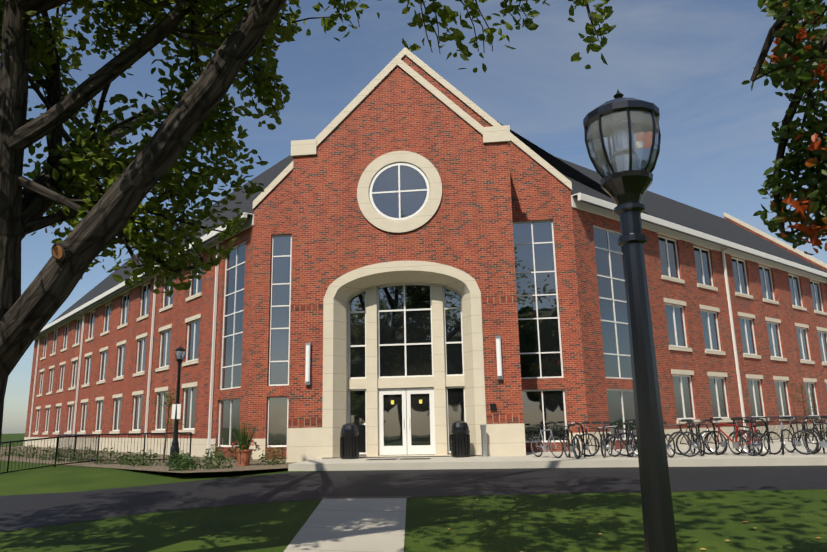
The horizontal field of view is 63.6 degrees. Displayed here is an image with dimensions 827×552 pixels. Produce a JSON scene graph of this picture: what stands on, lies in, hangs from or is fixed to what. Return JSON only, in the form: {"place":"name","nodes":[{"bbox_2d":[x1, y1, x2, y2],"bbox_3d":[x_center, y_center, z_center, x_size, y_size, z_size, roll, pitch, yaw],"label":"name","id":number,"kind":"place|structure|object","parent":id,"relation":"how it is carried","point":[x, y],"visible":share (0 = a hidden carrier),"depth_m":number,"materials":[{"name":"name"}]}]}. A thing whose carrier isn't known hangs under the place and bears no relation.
{"place":"outdoors","nodes":[
{"label":"outdoors","id":0,"kind":"place"},
{"bbox_2d":[0,433,826,551],"bbox_3d":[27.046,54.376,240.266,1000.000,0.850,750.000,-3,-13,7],"label":"ground","id":1,"kind":"structure","parent":0,"point":[794,520],"depth_m":12.05,"materials":[{"name":"green plant"}]},
{"bbox_2d":[0,432,191,473],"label":"railing","id":2,"kind":"object","parent":1,"relation":"on","point":[91,435],"visible":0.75,"depth_m":23.93,"materials":[{"name":"black metal"}]},
{"bbox_2d":[0,446,296,472],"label":"planting bed","id":3,"kind":"object","parent":1,"relation":"on","point":[162,467],"visible":0.31,"depth_m":23.70,"materials":[{"name":"green plant"},{"name":"soil"},{"name":"leaf"}]},
{"bbox_2d":[57,434,97,460],"bbox_3d":[-13.769,6.998,27.200,0.084,1.075,6.199,9,-16,-39],"label":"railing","id":4,"kind":"object","parent":3,"relation":"on","point":[90,438],"visible":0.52,"depth_m":27.10,"materials":[{"name":"black metal"}]},
{"bbox_2d":[153,395,182,462],"bbox_3d":[-8.809,5.490,24.241,1.055,2.509,0.884,-8,-14,28],"label":"young tree","id":5,"kind":"object","parent":3,"relation":"on","point":[169,404],"visible":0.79,"depth_m":24.35,"materials":[{"name":"brown plant"}]},
{"bbox_2d":[149,389,186,430],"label":"young tree leaves","id":6,"kind":"object","parent":5,"relation":"attached to","point":[167,396],"visible":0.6,"depth_m":24.47,"materials":[{"name":"green plant"}]},
{"bbox_2d":[168,346,185,464],"bbox_3d":[-8.195,4.453,23.152,0.400,4.095,0.390,-3,-13,7],"label":"lamp post","id":7,"kind":"object","parent":3,"relation":"on","point":[180,352],"visible":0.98,"depth_m":23.06,"materials":[{"name":"black metal"}]},
{"bbox_2d":[227,417,260,465],"bbox_3d":[-5.457,5.223,21.430,1.212,1.673,1.106,-3,-13,7],"label":"flower pot","id":8,"kind":"object","parent":3,"relation":"on","point":[244,452],"visible":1,"depth_m":21.22,"materials":[{"name":"brown ceramic"}]},
{"bbox_2d":[0,427,826,470],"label":"shrubs","id":9,"kind":"object","parent":3,"relation":"on","point":[190,463],"visible":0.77,"depth_m":22.44,"materials":[{"name":"green plant"}]},
{"bbox_2d":[0,0,615,449],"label":"oak tree","id":10,"kind":"object","parent":1,"relation":"on","point":[134,12],"depth_m":8.87,"materials":[{"name":"green plant"}]},
{"bbox_2d":[335,0,601,53],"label":"oak twigs","id":11,"kind":"object","parent":10,"relation":"attached to","point":[588,9],"visible":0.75,"depth_m":7.80,"materials":[{"name":"green plant"}]},
{"bbox_2d":[24,122,650,458],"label":"wing","id":12,"kind":"structure","parent":1,"relation":"on","point":[104,360],"depth_m":35.10,"materials":[{"name":"red brick"}]},
{"bbox_2d":[284,498,406,551],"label":"walkway","id":13,"kind":"structure","parent":1,"relation":"on","point":[358,525],"depth_m":11.76,"materials":[{"name":"concrete"}]},
{"bbox_2d":[247,47,590,461],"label":"facade","id":14,"kind":"structure","parent":1,"relation":"on","point":[414,255],"depth_m":24.15,"materials":[{"name":"brick"}]},
{"bbox_2d":[305,343,311,384],"bbox_3d":[-3.669,3.045,23.205,0.180,1.450,0.195,-3,-13,7],"label":"sconce","id":15,"kind":"object","parent":14,"relation":"attached to","point":[307,369],"visible":1,"depth_m":23.11,"materials":[{"name":"white"}]},
{"bbox_2d":[490,404,495,409],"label":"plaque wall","id":16,"kind":"structure","parent":14,"relation":"attached to","point":[492,406],"depth_m":22.15,"materials":[{"name":"black metal"}]},
{"bbox_2d":[495,336,502,378],"bbox_3d":[2.880,2.741,22.451,0.180,1.450,0.195,-3,-13,7],"label":"sconce","id":17,"kind":"object","parent":14,"relation":"attached to","point":[499,357],"visible":1,"depth_m":22.37,"materials":[{"name":"white"}]},
{"bbox_2d":[449,498,819,551],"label":"fallen leaves","id":18,"kind":"object","parent":1,"relation":"on","point":[685,503],"visible":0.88,"depth_m":11.05,"materials":[{"name":"brown plant"}]},
{"bbox_2d":[556,157,826,450],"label":"wing","id":19,"kind":"structure","parent":1,"relation":"on","point":[738,308],"depth_m":31.32,"materials":[{"name":"red brick"}]},
{"bbox_2d":[0,465,826,531],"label":"road","id":20,"kind":"structure","parent":0,"point":[17,512],"depth_m":15.90,"materials":[{"name":"grey asphalt"}]},
{"bbox_2d":[320,496,410,498],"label":"curb","id":21,"kind":"structure","parent":20,"relation":"on","point":[369,497],"depth_m":14.73,"materials":[{"name":"black concrete"}]},
{"bbox_2d":[0,0,826,433],"label":"sky","id":22,"kind":"structure","parent":0,"point":[690,59],"materials":[{"name":"blue"}]},
{"bbox_2d":[288,436,826,470],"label":"concrete sidewalk","id":23,"kind":"structure","parent":0,"point":[728,457],"depth_m":19.06,"materials":[{"name":"concrete"}]},
{"bbox_2d":[340,423,358,458],"bbox_3d":[-2.120,5.466,22.117,0.640,1.150,0.640,-3,-13,7],"label":"trash can","id":24,"kind":"object","parent":23,"relation":"on","point":[349,442],"visible":1,"depth_m":21.88,"materials":[{"name":"black metal"}]},
{"bbox_2d":[367,458,430,459],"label":"door mats","id":25,"kind":"object","parent":23,"relation":"on","point":[400,459],"depth_m":20.97,"materials":[{"name":"black fabric"}]},
{"bbox_2d":[450,421,469,457],"bbox_3d":[1.522,5.297,21.698,0.640,1.150,0.640,-3,-13,7],"label":"trash can","id":26,"kind":"object","parent":23,"relation":"on","point":[460,439],"visible":1,"depth_m":21.46,"materials":[{"name":"black metal"}]},
{"bbox_2d":[480,424,488,456],"bbox_3d":[2.290,5.346,21.694,0.260,1.020,0.260,-3,-13,7],"label":"post","id":27,"kind":"object","parent":23,"relation":"on","point":[483,439],"visible":1,"depth_m":21.63,"materials":[{"name":"silver metal"}]},
{"bbox_2d":[530,424,563,457],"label":"bicycle","id":28,"kind":"object","parent":23,"relation":"on","point":[544,448],"visible":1,"depth_m":20.21,"materials":[{"name":"black metal"}]},
{"bbox_2d":[556,424,580,458],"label":"bicycle","id":29,"kind":"object","parent":23,"relation":"on","point":[572,447],"visible":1,"depth_m":19.45,"materials":[{"name":"black metal"}]},
{"bbox_2d":[574,422,596,456],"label":"bicycle","id":30,"kind":"object","parent":23,"relation":"on","point":[587,440],"visible":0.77,"depth_m":20.10,"materials":[{"name":"black metal"}]},
{"bbox_2d":[567,421,635,457],"bbox_3d":[5.700,4.854,19.843,2.184,1.041,0.050,-2,-13,4],"label":"bike rack","id":31,"kind":"object","parent":23,"relation":"on","point":[583,436],"visible":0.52,"depth_m":19.86,"materials":[{"name":"black metal"}]},
{"bbox_2d":[593,421,612,457],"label":"bicycle","id":32,"kind":"object","parent":23,"relation":"on","point":[606,445],"visible":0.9,"depth_m":19.89,"materials":[{"name":"black metal"}]},
{"bbox_2d":[576,421,635,456],"bbox_3d":[5.836,4.938,20.245,1.781,1.048,0.560,-4,-11,11],"label":"bicycle","id":33,"kind":"object","parent":23,"relation":"on","point":[598,445],"visible":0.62,"depth_m":20.24,"materials":[{"name":"black metal"}]},
{"bbox_2d":[606,422,637,456],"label":"bicycle","id":34,"kind":"object","parent":23,"relation":"on","point":[630,447],"visible":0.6,"depth_m":19.54,"materials":[{"name":"black metal"}]},
{"bbox_2d":[621,420,635,456],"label":"bicycle","id":35,"kind":"object","parent":23,"relation":"on","point":[634,441],"visible":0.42,"depth_m":19.63,"materials":[{"name":"black metal"}]},
{"bbox_2d":[635,420,701,456],"bbox_3d":[7.309,4.659,19.172,1.816,1.068,0.560,-4,-13,11],"label":"bicycle","id":36,"kind":"object","parent":23,"relation":"on","point":[694,434],"visible":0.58,"depth_m":19.07,"materials":[{"name":"black"}]},
{"bbox_2d":[663,421,675,457],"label":"bicycle","id":37,"kind":"object","parent":23,"relation":"on","point":[666,435],"visible":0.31,"depth_m":18.83,"materials":[{"name":"black"}]},
{"bbox_2d":[686,420,704,455],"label":"bicycle","id":38,"kind":"object","parent":23,"relation":"on","point":[695,440],"visible":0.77,"depth_m":19.82,"materials":[{"name":"black metal"}]},
{"bbox_2d":[668,419,725,454],"bbox_3d":[8.584,4.874,20.207,1.784,1.050,0.560,-1,-19,0],"label":"bicycle","id":39,"kind":"object","parent":23,"relation":"on","point":[686,435],"visible":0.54,"depth_m":20.18,"materials":[{"name":"black"}]},
{"bbox_2d":[698,418,752,454],"bbox_3d":[9.399,4.824,20.116,1.819,1.069,0.560,0,-11,-4],"label":"bicycle","id":40,"kind":"object","parent":23,"relation":"on","point":[722,442],"visible":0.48,"depth_m":20.08,"materials":[{"name":"red"}]},
{"bbox_2d":[706,417,762,455],"bbox_3d":[9.225,4.650,19.302,0.560,1.068,1.818,0,-11,-30],"label":"bicycle","id":41,"kind":"object","parent":23,"relation":"on","point":[736,444],"visible":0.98,"depth_m":19.17,"materials":[{"name":"black"}]},
{"bbox_2d":[727,420,768,455],"bbox_3d":[9.599,4.664,19.208,0.560,0.981,1.659,0,-12,-14],"label":"bicycle","id":42,"kind":"object","parent":23,"relation":"on","point":[754,436],"visible":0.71,"depth_m":19.08,"materials":[{"name":"black"}]},
{"bbox_2d":[743,417,762,453],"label":"bicycle","id":43,"kind":"object","parent":23,"relation":"on","point":[755,431],"visible":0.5,"depth_m":19.68,"materials":[{"name":"black metal"}]},
{"bbox_2d":[737,420,781,454],"bbox_3d":[10.221,4.775,19.798,0.560,0.995,1.686,6,-14,-20],"label":"bicycle","id":44,"kind":"object","parent":23,"relation":"on","point":[778,435],"visible":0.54,"depth_m":19.51,"materials":[{"name":"black"}]},
{"bbox_2d":[698,418,824,455],"bbox_3d":[10.134,4.685,19.500,3.484,1.041,0.050,-2,-13,4],"label":"bike rack","id":45,"kind":"object","parent":23,"relation":"on","point":[817,420],"visible":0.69,"depth_m":19.51,"materials":[{"name":"black metal"}]},
{"bbox_2d":[733,415,826,442],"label":"railing","id":46,"kind":"object","parent":23,"relation":"on","point":[807,426],"visible":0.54,"depth_m":29.37,"materials":[{"name":"black metal"}]},
{"bbox_2d":[770,417,791,454],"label":"bicycle","id":47,"kind":"object","parent":23,"relation":"on","point":[782,439],"visible":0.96,"depth_m":19.33,"materials":[{"name":"black metal"}]},
{"bbox_2d":[783,416,818,453],"bbox_3d":[11.338,4.694,19.695,0.560,1.067,1.815,-7,-12,-3],"label":"bicycle","id":48,"kind":"object","parent":23,"relation":"on","point":[796,441],"visible":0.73,"depth_m":19.64,"materials":[{"name":"black metal"}]},
{"bbox_2d":[795,385,819,428],"bbox_3d":[19.054,6.553,32.543,0.648,2.677,1.291,7,-15,-33],"label":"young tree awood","id":49,"kind":"object","parent":23,"relation":"on","point":[803,404],"visible":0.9,"depth_m":32.54,"materials":[{"name":"brown plant"}]},
{"bbox_2d":[785,381,823,410],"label":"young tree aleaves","id":50,"kind":"object","parent":49,"relation":"attached to","point":[799,397],"visible":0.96,"depth_m":32.73,"materials":[{"name":"green plant"}]},
{"bbox_2d":[791,417,826,454],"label":"bicycle","id":51,"kind":"object","parent":23,"relation":"on","point":[822,443],"visible":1,"depth_m":18.91,"materials":[{"name":"black"}]},
{"bbox_2d":[804,416,826,452],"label":"bicycle","id":52,"kind":"object","parent":23,"relation":"on","point":[813,430],"visible":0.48,"depth_m":19.35,"materials":[{"name":"black metal"}]},
{"bbox_2d":[741,0,826,254],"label":"tree","id":53,"kind":"object","parent":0,"point":[812,198],"depth_m":6.23,"materials":[{"name":"green plant"}]},
{"bbox_3d":[-1.214,3.293,5.664,9.009,0.161,8.946,-3,-13,7],"label":"gravel bed","id":54,"kind":"object","parent":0,"visible":0},
{"bbox_2d":[583,90,677,551],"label":"lamp post","id":55,"kind":"object","parent":54,"relation":"on","point":[622,134],"visible":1,"depth_m":3.24,"materials":[{"name":"black metal"}]}
]}

